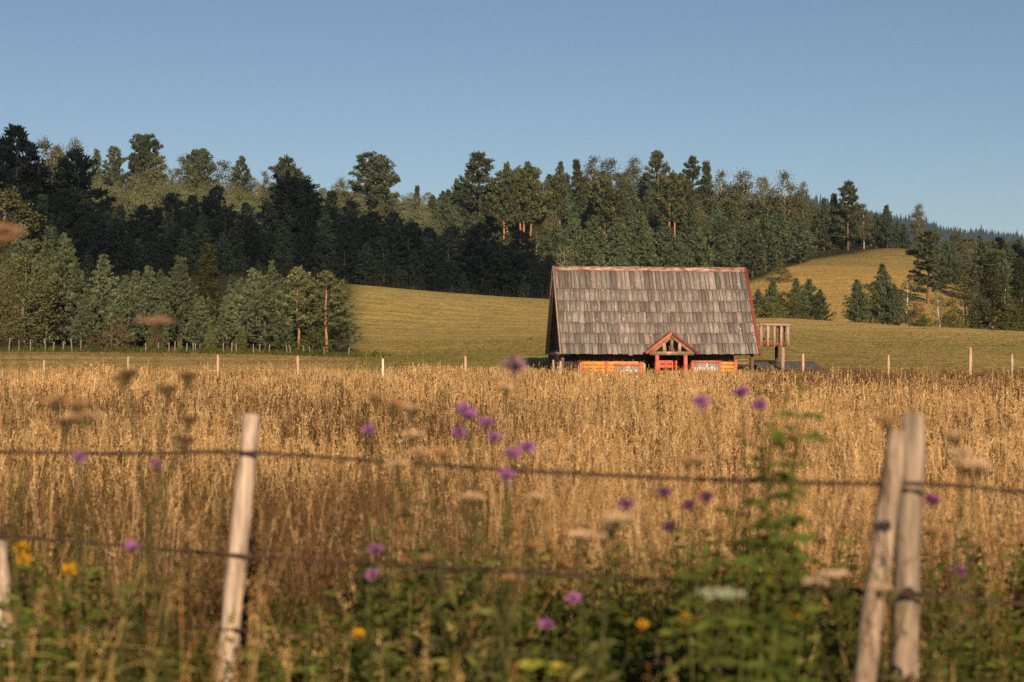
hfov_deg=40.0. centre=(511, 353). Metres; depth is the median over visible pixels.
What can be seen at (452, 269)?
dark pine
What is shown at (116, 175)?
tall pine
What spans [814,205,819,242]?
pine tree
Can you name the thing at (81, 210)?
dark pine
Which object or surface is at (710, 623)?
tall weed
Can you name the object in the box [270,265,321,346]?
bare stemmed pine
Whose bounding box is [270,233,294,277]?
dark pine
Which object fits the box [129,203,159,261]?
dark pine
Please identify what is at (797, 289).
young pine
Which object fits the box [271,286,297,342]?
pine tree
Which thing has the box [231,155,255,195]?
tall pine
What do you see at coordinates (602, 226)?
pine tree
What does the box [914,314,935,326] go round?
bush
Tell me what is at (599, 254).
pine tree
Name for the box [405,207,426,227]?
birch tree
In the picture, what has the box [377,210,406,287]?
dark pine
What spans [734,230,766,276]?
pine tree
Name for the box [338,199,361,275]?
dark pine
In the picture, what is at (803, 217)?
broadleaf tree
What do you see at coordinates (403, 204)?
broadleaf tree
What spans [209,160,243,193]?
broadleaf tree
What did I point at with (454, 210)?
pine tree
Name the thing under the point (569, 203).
pine tree
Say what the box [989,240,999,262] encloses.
pine tree
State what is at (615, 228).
pine tree
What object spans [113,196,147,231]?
birch tree
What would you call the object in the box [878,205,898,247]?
pine tree
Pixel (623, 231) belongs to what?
pine tree
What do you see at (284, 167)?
tall pine
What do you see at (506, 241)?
pine tree
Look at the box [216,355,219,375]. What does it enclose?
field post
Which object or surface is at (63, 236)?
young pine
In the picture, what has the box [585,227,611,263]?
pine tree
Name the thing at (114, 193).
broadleaf tree
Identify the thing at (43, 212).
dark pine
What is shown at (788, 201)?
birch tree
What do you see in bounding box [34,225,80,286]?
pine tree
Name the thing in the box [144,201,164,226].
pine tree
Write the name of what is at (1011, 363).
field post
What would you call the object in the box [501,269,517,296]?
dark pine
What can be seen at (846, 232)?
pine tree
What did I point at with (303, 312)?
pine tree
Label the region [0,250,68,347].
broadleaf tree
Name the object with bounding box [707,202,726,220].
pine tree
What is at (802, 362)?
field post
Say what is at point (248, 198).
broadleaf tree
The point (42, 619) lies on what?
tall weed
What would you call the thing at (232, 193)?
broadleaf tree
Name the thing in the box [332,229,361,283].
dark pine
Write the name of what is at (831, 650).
verge weeds
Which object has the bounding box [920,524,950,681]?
wild carrot
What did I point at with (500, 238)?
pine tree
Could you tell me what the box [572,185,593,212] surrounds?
pine tree
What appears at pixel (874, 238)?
pine tree
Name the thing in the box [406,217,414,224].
pine tree
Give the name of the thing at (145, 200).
broadleaf tree
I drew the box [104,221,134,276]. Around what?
dark pine
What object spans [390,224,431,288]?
dark pine
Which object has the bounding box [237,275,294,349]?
young pine
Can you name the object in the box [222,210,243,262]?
dark pine
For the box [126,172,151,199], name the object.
broadleaf tree
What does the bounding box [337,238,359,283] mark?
dark pine
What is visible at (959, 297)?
broadleaf tree
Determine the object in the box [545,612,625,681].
tall weed
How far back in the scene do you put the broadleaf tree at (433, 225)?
264.82 m
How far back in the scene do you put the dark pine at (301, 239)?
198.14 m
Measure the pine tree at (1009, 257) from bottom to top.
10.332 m
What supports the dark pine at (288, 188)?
on the ground at (380, 314)
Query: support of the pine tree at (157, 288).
on the ground at (380, 314)
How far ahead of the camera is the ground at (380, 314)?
133.10 m
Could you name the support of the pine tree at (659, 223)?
on the ground at (380, 314)
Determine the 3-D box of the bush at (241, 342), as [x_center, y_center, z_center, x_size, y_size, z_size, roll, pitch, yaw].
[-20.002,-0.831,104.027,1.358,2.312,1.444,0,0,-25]
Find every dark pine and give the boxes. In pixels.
[0,121,68,233]
[0,145,52,213]
[0,191,28,234]
[9,203,45,251]
[28,194,53,233]
[29,206,56,250]
[36,185,70,219]
[37,223,62,252]
[42,146,116,230]
[50,196,95,268]
[52,170,72,197]
[54,219,80,248]
[67,202,110,276]
[67,226,97,282]
[75,189,94,238]
[76,214,120,278]
[77,251,97,283]
[94,211,121,272]
[98,203,120,263]
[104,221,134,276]
[112,203,135,237]
[113,236,146,280]
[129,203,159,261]
[131,238,151,275]
[138,241,160,276]
[149,206,170,266]
[151,235,175,272]
[154,211,184,266]
[156,192,189,255]
[158,258,169,276]
[159,225,195,270]
[171,210,198,268]
[173,194,207,230]
[173,228,196,272]
[186,215,215,268]
[188,214,217,271]
[199,194,237,240]
[204,184,239,221]
[206,221,233,273]
[211,232,241,275]
[213,207,243,264]
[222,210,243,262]
[224,226,248,273]
[236,202,261,265]
[236,233,266,272]
[238,216,264,265]
[254,202,279,263]
[254,259,262,271]
[255,174,318,274]
[257,203,285,268]
[258,233,283,274]
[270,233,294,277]
[272,203,315,271]
[288,206,326,274]
[288,233,316,276]
[293,178,337,260]
[310,192,323,277]
[310,207,342,273]
[310,225,335,280]
[313,189,346,279]
[318,206,355,278]
[319,243,343,279]
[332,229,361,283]
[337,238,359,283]
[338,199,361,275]
[343,216,372,284]
[349,211,395,285]
[352,243,382,284]
[354,240,381,285]
[360,211,386,284]
[370,226,416,286]
[372,229,410,286]
[373,238,397,287]
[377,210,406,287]
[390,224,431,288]
[391,265,405,288]
[399,249,427,289]
[404,221,427,281]
[414,237,439,288]
[416,273,425,290]
[419,242,451,291]
[420,226,440,248]
[428,225,468,290]
[430,229,466,290]
[433,265,449,291]
[445,261,460,292]
[455,225,483,294]
[455,271,469,293]
[457,221,511,294]
[464,256,479,294]
[480,280,490,295]
[488,252,523,295]
[489,276,497,295]
[491,241,517,296]
[492,230,548,296]
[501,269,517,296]
[518,274,530,297]
[527,254,544,296]
[527,274,541,297]
[535,266,552,298]
[535,287,543,298]
[542,255,556,297]
[545,281,550,298]
[993,237,1004,249]
[1008,250,1023,301]
[1010,244,1022,272]
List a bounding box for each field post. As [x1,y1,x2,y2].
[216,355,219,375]
[296,356,298,378]
[381,359,383,378]
[464,356,466,379]
[801,353,803,375]
[887,355,889,376]
[968,347,971,375]
[1010,354,1013,373]
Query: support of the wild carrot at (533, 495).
on the ground at (380, 314)
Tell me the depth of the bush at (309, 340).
103.78 m
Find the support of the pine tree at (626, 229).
on the ground at (380, 314)
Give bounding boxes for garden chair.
[659,360,665,372]
[666,360,672,368]
[673,361,680,371]
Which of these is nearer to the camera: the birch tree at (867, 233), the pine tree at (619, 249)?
the pine tree at (619, 249)
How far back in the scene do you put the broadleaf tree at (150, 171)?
310.94 m
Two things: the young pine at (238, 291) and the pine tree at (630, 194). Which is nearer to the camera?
the young pine at (238, 291)
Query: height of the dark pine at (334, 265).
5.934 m
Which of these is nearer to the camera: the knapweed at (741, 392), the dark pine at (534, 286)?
the knapweed at (741, 392)
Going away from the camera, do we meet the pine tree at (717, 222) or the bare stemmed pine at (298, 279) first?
the bare stemmed pine at (298, 279)
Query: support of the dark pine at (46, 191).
on the ground at (380, 314)
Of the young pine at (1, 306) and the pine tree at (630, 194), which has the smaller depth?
the young pine at (1, 306)
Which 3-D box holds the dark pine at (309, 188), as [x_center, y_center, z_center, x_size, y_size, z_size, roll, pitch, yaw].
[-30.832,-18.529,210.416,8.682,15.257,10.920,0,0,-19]
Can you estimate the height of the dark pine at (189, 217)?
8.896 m
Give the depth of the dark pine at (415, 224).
220.79 m
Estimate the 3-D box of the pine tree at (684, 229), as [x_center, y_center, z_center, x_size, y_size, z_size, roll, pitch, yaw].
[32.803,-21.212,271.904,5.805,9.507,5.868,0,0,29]
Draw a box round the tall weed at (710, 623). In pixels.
[657,495,837,681]
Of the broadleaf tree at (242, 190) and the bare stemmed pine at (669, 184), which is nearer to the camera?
the bare stemmed pine at (669, 184)
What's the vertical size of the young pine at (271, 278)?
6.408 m
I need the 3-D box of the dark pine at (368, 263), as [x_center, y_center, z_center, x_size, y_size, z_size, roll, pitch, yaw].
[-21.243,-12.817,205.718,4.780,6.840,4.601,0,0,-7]
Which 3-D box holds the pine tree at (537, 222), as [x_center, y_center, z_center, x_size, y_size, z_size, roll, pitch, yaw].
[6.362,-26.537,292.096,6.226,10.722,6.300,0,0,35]
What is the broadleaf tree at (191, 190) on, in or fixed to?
on the ground at (380, 314)
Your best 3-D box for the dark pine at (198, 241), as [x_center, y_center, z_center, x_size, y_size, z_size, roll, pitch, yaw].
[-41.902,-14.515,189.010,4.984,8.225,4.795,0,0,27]
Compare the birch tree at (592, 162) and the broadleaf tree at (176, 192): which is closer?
the broadleaf tree at (176, 192)
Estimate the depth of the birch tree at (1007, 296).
165.79 m
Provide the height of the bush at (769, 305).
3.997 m
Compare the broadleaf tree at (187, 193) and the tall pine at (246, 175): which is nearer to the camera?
the broadleaf tree at (187, 193)
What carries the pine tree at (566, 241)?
on the ground at (380, 314)
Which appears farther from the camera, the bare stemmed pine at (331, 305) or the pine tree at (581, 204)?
the pine tree at (581, 204)
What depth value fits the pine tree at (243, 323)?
109.85 m
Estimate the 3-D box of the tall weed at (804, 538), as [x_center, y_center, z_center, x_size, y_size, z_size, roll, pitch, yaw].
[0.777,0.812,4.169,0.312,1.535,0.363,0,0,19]
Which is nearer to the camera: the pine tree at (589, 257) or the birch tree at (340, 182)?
the pine tree at (589, 257)
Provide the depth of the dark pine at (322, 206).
214.65 m
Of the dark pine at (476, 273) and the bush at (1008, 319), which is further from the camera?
the dark pine at (476, 273)
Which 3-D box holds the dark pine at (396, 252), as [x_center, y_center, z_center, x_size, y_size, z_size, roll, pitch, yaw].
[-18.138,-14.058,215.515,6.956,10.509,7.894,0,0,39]
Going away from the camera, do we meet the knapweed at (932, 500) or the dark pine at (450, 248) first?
the knapweed at (932, 500)
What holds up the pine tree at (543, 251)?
on the ground at (380, 314)
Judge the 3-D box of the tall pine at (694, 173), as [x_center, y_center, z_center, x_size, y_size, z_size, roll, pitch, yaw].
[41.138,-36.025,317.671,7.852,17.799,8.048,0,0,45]
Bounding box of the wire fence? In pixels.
[0,413,1023,681]
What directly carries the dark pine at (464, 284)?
on the ground at (380, 314)
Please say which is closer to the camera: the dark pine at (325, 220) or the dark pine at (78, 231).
the dark pine at (78, 231)
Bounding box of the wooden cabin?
[545,266,790,375]
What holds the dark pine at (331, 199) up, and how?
on the ground at (380, 314)
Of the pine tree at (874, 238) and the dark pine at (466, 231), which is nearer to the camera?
the dark pine at (466, 231)
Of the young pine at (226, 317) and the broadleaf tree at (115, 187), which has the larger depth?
the broadleaf tree at (115, 187)
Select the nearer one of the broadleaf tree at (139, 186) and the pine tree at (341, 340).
the pine tree at (341, 340)
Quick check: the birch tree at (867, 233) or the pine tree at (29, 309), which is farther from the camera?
the birch tree at (867, 233)
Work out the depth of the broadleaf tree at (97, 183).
291.13 m
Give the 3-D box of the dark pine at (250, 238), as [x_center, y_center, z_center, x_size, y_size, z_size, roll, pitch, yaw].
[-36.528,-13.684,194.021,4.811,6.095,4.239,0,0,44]
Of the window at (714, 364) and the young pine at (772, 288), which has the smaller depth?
the window at (714, 364)
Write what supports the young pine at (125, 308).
on the ground at (380, 314)
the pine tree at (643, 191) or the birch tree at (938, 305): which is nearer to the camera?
the birch tree at (938, 305)
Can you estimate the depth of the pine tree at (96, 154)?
315.50 m
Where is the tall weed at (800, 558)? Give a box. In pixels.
[715,418,829,681]
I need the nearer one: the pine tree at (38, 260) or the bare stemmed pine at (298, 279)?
the bare stemmed pine at (298, 279)
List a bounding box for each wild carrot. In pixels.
[0,223,61,681]
[38,395,112,681]
[54,415,198,681]
[110,368,198,681]
[128,315,190,681]
[361,391,421,681]
[383,429,470,681]
[419,539,543,681]
[459,491,547,681]
[484,382,529,674]
[563,512,632,681]
[568,530,617,681]
[675,455,725,676]
[696,587,746,681]
[802,569,894,681]
[853,414,914,681]
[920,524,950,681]
[941,430,1000,681]
[942,447,992,681]
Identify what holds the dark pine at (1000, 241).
on the ground at (380, 314)
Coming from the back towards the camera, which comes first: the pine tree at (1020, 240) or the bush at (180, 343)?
the pine tree at (1020, 240)
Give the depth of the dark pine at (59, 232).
167.09 m
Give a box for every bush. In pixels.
[87,337,102,349]
[98,314,137,350]
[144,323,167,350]
[178,336,182,349]
[202,324,216,350]
[234,327,248,352]
[292,328,334,355]
[754,295,788,317]
[762,290,811,319]
[765,263,793,282]
[846,282,890,323]
[902,300,932,326]
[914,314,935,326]
[938,309,964,327]
[992,306,1023,330]
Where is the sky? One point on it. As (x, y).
(908, 102)
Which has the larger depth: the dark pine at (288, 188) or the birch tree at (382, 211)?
the birch tree at (382, 211)
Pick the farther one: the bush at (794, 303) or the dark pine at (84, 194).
the dark pine at (84, 194)
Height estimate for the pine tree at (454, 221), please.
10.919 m
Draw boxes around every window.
[614,363,640,374]
[692,361,720,375]
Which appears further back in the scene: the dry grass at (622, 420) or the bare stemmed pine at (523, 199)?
the bare stemmed pine at (523, 199)
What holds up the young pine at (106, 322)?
on the ground at (380, 314)
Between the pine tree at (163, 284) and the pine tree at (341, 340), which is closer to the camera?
the pine tree at (341, 340)
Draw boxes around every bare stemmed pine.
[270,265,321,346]
[295,270,356,351]
[482,176,519,238]
[485,173,521,232]
[486,170,521,231]
[512,163,545,243]
[512,172,534,229]
[521,167,554,235]
[544,172,571,226]
[582,181,603,222]
[589,174,619,234]
[600,185,628,231]
[651,174,684,225]
[657,169,690,234]
[675,181,702,224]
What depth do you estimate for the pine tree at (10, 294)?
117.44 m
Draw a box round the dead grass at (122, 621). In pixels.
[17,551,198,681]
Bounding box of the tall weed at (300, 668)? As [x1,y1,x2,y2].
[248,591,324,681]
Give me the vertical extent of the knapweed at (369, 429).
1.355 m
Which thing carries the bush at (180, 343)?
on the ground at (380, 314)
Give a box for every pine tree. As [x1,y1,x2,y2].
[5,275,29,339]
[21,284,43,340]
[27,248,45,327]
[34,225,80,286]
[90,148,110,188]
[141,284,175,337]
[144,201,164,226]
[154,269,169,288]
[159,278,175,312]
[204,295,220,336]
[221,273,236,299]
[235,314,257,346]
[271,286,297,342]
[290,281,329,346]
[292,278,320,337]
[318,301,365,351]
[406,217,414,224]
[425,195,437,221]
[430,209,444,240]
[436,190,445,208]
[436,203,454,235]
[438,195,449,218]
[439,189,452,211]
[439,216,464,243]
[440,207,464,234]
[445,178,467,226]
[459,213,474,231]
[471,212,477,221]
[473,199,487,218]
[473,214,494,239]
[484,210,498,241]
[487,161,525,231]
[494,228,511,245]
[498,222,515,238]
[502,232,514,250]
[514,222,525,230]
[519,221,541,253]
[532,200,551,240]
[536,236,562,279]
[538,223,572,256]
[543,174,552,189]
[543,201,555,236]
[549,199,573,223]
[550,235,571,270]
[553,161,574,208]
[560,213,570,234]
[564,212,585,235]
[564,219,581,238]
[565,189,573,214]
[566,236,605,265]
[568,221,585,252]
[568,245,581,265]
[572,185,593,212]
[572,195,587,229]
[576,202,600,234]
[582,215,612,254]
[583,212,609,246]
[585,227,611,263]
[591,249,607,265]
[603,233,633,265]
[604,217,634,251]
[606,213,629,245]
[609,246,628,265]
[611,227,633,263]
[613,252,628,265]
[616,185,641,225]
[622,201,635,230]
[627,211,648,245]
[627,228,655,264]
[628,211,654,254]
[629,234,661,266]
[632,217,653,250]
[633,226,657,253]
[636,183,648,209]
[637,190,655,232]
[639,190,659,225]
[652,209,673,230]
[653,222,665,256]
[654,226,685,266]
[655,235,692,266]
[661,235,690,263]
[670,221,680,234]
[675,219,689,249]
[680,220,707,247]
[683,227,712,258]
[683,232,714,266]
[689,249,714,266]
[696,191,718,220]
[700,219,712,235]
[704,214,738,263]
[705,205,723,226]
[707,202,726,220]
[711,234,743,266]
[713,218,742,264]
[727,208,748,228]
[729,225,741,260]
[732,224,748,266]
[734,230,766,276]
[741,202,754,230]
[744,202,770,236]
[748,213,785,271]
[751,222,765,262]
[752,288,770,317]
[766,221,790,262]
[767,215,796,262]
[769,202,790,232]
[787,216,817,263]
[797,204,815,243]
[799,278,823,319]
[808,289,836,320]
[809,202,817,221]
[811,198,836,250]
[811,213,832,249]
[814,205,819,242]
[832,205,855,247]
[841,279,871,322]
[854,216,871,247]
[868,212,882,248]
[876,224,889,248]
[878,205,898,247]
[879,284,910,324]
[890,219,905,247]
[896,223,913,249]
[933,239,958,286]
[941,243,964,284]
[953,236,964,273]
[958,238,980,283]
[959,238,1000,296]
[972,241,1002,296]
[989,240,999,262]
[994,250,1013,299]
[999,241,1017,290]
[1015,237,1023,256]
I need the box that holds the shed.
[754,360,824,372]
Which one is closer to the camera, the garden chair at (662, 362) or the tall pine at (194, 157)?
the garden chair at (662, 362)
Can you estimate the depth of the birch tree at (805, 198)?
303.65 m
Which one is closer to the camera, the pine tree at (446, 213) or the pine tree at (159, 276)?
the pine tree at (159, 276)
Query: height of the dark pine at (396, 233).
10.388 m
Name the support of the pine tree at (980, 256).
on the ground at (380, 314)
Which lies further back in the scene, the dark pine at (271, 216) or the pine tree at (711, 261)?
the pine tree at (711, 261)
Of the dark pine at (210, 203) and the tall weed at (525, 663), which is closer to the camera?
the tall weed at (525, 663)
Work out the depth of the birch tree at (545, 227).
280.37 m
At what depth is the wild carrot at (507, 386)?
4.42 m
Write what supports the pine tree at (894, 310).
on the ground at (380, 314)
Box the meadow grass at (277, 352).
[0,329,1023,376]
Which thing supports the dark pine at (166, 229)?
on the ground at (380, 314)
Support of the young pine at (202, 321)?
on the ground at (380, 314)
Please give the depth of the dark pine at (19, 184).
176.72 m
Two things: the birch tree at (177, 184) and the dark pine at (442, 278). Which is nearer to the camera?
the dark pine at (442, 278)
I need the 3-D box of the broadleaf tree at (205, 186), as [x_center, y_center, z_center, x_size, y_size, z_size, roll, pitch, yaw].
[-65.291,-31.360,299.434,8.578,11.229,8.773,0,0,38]
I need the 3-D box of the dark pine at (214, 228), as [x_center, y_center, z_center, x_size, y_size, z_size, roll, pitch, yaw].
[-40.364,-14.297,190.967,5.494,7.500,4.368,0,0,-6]
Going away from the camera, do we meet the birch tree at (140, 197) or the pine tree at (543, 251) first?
the pine tree at (543, 251)
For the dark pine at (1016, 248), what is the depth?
247.48 m
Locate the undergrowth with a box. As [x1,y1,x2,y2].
[84,240,972,298]
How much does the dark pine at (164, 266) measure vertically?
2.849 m
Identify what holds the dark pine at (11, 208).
on the ground at (380, 314)
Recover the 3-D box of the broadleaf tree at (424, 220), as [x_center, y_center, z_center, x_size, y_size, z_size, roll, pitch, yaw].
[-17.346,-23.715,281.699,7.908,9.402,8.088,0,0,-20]
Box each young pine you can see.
[0,223,43,328]
[0,275,19,336]
[13,242,73,341]
[30,238,100,344]
[54,232,85,287]
[67,295,100,348]
[80,254,119,342]
[97,275,147,345]
[98,291,119,342]
[127,265,171,344]
[128,270,141,302]
[141,306,171,346]
[144,255,212,345]
[173,243,231,345]
[180,296,218,348]
[209,296,243,348]
[218,278,251,342]
[223,284,234,306]
[229,267,274,346]
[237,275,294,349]
[251,271,275,314]
[265,260,281,293]
[270,310,298,350]
[759,277,787,317]
[786,277,812,318]
[864,263,904,323]
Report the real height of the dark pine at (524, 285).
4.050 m
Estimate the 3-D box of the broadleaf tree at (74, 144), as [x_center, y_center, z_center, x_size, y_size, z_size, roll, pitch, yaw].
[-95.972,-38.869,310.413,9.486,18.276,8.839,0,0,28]
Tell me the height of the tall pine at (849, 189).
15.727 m
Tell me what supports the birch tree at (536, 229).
on the ground at (380, 314)
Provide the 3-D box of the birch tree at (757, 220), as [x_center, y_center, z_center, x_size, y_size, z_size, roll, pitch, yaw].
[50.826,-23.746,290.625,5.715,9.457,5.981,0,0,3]
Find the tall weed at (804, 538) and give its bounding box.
[722,368,829,681]
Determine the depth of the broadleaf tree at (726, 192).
321.74 m
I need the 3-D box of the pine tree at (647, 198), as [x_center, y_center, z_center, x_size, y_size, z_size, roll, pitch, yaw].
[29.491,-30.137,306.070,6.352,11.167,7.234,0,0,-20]
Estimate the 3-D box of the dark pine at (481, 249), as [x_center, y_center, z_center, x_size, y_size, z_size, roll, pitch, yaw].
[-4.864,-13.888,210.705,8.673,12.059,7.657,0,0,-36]
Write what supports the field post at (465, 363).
on the ground at (380, 314)
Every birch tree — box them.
[45,144,65,180]
[111,195,122,214]
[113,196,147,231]
[131,193,149,206]
[171,180,184,193]
[224,182,247,208]
[254,170,271,196]
[318,187,328,196]
[335,176,351,200]
[372,206,388,224]
[374,200,389,214]
[393,205,404,225]
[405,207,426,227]
[406,198,422,214]
[527,225,546,257]
[539,209,565,240]
[550,243,577,271]
[571,154,606,199]
[617,174,629,189]
[621,154,644,202]
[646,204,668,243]
[691,204,709,226]
[694,212,707,230]
[703,169,739,224]
[720,170,763,222]
[745,216,760,228]
[752,175,776,217]
[759,169,807,230]
[793,180,812,231]
[851,202,873,248]
[895,277,923,325]
[907,203,927,243]
[927,289,947,326]
[955,241,979,283]
[961,285,989,324]
[991,283,1021,324]
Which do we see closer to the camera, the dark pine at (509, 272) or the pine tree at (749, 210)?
the dark pine at (509, 272)
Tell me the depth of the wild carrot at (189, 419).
3.92 m
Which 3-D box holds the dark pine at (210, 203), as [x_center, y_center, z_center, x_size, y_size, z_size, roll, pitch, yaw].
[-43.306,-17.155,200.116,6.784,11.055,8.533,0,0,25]
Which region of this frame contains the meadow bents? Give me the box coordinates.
[14,271,1023,366]
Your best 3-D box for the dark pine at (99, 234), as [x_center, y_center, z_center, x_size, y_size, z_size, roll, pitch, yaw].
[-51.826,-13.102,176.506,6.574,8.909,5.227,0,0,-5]
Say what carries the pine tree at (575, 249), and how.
on the ground at (380, 314)
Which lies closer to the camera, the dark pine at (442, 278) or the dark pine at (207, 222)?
the dark pine at (207, 222)
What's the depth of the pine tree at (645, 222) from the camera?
271.10 m
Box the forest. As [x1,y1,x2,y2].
[772,190,1023,256]
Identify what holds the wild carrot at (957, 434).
on the ground at (380, 314)
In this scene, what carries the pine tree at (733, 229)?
on the ground at (380, 314)
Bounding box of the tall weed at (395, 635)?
[347,546,507,681]
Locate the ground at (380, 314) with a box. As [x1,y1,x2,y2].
[0,224,1023,681]
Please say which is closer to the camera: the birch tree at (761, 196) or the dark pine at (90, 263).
the dark pine at (90, 263)
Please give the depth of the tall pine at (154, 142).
323.20 m
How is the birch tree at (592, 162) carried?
on the ground at (380, 314)
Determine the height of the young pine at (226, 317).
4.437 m
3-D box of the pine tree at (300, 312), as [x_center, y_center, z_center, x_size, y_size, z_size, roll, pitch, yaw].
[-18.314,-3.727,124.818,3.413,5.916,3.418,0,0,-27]
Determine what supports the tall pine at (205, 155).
on the ground at (380, 314)
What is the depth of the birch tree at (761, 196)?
305.03 m
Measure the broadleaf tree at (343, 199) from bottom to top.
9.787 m
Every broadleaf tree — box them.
[0,182,60,262]
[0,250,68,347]
[31,134,71,181]
[62,134,96,188]
[79,177,110,197]
[107,190,126,205]
[109,180,130,199]
[110,189,136,200]
[112,184,133,196]
[123,191,144,214]
[125,183,154,203]
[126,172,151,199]
[137,197,153,206]
[140,152,178,205]
[144,186,167,208]
[148,182,171,204]
[150,177,178,201]
[163,190,186,214]
[170,152,202,195]
[174,182,201,201]
[180,191,191,202]
[190,180,213,205]
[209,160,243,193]
[223,190,240,209]
[224,194,239,210]
[235,185,250,201]
[239,188,263,207]
[244,176,264,196]
[247,186,266,204]
[323,197,344,207]
[327,183,342,201]
[336,195,350,223]
[353,197,374,216]
[391,191,404,214]
[392,194,414,225]
[399,195,431,219]
[399,210,421,224]
[415,202,433,223]
[415,212,442,234]
[419,192,436,207]
[421,222,443,240]
[589,157,628,203]
[713,185,739,211]
[787,212,821,256]
[938,230,968,275]
[940,274,987,328]
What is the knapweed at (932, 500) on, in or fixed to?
on the ground at (380, 314)
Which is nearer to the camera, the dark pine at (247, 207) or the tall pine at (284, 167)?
the dark pine at (247, 207)
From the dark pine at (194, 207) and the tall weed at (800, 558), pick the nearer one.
the tall weed at (800, 558)
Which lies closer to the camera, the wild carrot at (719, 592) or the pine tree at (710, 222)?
the wild carrot at (719, 592)
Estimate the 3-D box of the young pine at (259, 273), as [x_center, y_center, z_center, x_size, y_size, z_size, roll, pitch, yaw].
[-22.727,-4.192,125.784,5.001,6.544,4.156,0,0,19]
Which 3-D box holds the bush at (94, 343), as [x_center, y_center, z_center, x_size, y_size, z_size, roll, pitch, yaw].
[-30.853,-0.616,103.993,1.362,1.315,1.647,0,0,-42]
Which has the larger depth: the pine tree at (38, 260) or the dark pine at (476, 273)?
the dark pine at (476, 273)
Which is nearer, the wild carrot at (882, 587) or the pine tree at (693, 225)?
the wild carrot at (882, 587)
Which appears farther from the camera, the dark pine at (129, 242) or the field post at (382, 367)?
the dark pine at (129, 242)
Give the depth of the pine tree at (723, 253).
234.74 m
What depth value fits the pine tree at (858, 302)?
167.68 m
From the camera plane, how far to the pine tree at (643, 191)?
321.58 m
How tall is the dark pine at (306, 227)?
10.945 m
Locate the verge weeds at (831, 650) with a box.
[0,466,1023,681]
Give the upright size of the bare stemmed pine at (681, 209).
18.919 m
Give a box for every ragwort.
[11,540,76,679]
[351,619,778,681]
[676,573,801,681]
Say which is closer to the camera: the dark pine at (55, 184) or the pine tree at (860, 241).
the dark pine at (55, 184)
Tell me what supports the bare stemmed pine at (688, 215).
on the ground at (380, 314)
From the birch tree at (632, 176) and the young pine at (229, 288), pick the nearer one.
the young pine at (229, 288)
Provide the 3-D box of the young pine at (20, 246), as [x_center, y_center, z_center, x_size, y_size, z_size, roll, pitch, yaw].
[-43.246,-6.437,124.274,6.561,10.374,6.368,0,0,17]
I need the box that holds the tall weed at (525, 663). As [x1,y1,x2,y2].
[496,648,583,681]
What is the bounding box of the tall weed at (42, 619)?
[0,560,81,681]
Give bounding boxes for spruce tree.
[412,185,422,222]
[568,158,582,210]
[695,159,714,226]
[820,193,850,249]
[962,251,1022,330]
[1001,257,1023,330]
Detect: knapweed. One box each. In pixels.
[70,450,164,681]
[339,422,381,680]
[361,542,389,681]
[438,402,503,681]
[479,440,536,681]
[485,354,535,681]
[537,591,580,681]
[616,486,714,681]
[692,383,766,676]
[923,491,967,681]
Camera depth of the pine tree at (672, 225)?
288.04 m
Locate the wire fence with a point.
(906, 457)
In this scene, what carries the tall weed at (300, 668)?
on the ground at (380, 314)
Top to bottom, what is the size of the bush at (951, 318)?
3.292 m
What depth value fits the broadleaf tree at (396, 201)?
314.70 m
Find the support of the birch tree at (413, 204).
on the ground at (380, 314)
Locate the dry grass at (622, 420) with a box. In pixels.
[0,358,1023,681]
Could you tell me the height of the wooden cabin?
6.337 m
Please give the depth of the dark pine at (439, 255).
211.31 m
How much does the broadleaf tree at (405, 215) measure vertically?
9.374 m
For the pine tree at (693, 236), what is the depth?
245.65 m
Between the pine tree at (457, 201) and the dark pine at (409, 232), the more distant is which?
the pine tree at (457, 201)
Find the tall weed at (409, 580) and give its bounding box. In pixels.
[335,477,542,681]
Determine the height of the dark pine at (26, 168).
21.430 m
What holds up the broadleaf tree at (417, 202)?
on the ground at (380, 314)
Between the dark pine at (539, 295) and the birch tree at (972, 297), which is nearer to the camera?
the birch tree at (972, 297)
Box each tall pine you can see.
[102,145,129,195]
[122,133,155,193]
[128,133,168,185]
[184,148,207,191]
[191,148,216,191]
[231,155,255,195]
[256,154,301,205]
[293,168,317,192]
[336,151,388,216]
[362,154,400,217]
[448,150,495,226]
[640,149,671,210]
[682,155,713,212]
[829,179,867,250]
[905,228,953,303]
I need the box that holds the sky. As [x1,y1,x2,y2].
[0,0,1023,237]
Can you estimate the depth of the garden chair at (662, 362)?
75.54 m
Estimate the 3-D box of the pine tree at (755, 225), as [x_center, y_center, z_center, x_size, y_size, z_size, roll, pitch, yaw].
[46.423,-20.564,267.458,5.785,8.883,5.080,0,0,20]
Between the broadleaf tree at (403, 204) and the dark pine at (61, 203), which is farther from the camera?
the broadleaf tree at (403, 204)
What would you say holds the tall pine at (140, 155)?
on the ground at (380, 314)
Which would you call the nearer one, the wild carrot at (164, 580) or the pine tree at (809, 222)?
the wild carrot at (164, 580)
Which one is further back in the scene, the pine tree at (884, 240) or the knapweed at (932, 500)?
the pine tree at (884, 240)
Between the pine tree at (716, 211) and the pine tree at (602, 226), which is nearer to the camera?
the pine tree at (602, 226)
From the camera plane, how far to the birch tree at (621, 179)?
335.70 m
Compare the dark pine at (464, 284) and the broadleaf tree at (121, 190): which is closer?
the dark pine at (464, 284)
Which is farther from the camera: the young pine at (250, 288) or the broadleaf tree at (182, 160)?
the broadleaf tree at (182, 160)
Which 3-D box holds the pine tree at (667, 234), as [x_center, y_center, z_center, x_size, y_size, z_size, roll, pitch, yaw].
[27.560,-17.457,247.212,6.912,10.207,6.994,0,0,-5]
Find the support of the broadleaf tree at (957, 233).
on the ground at (380, 314)
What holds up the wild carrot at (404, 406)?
on the ground at (380, 314)

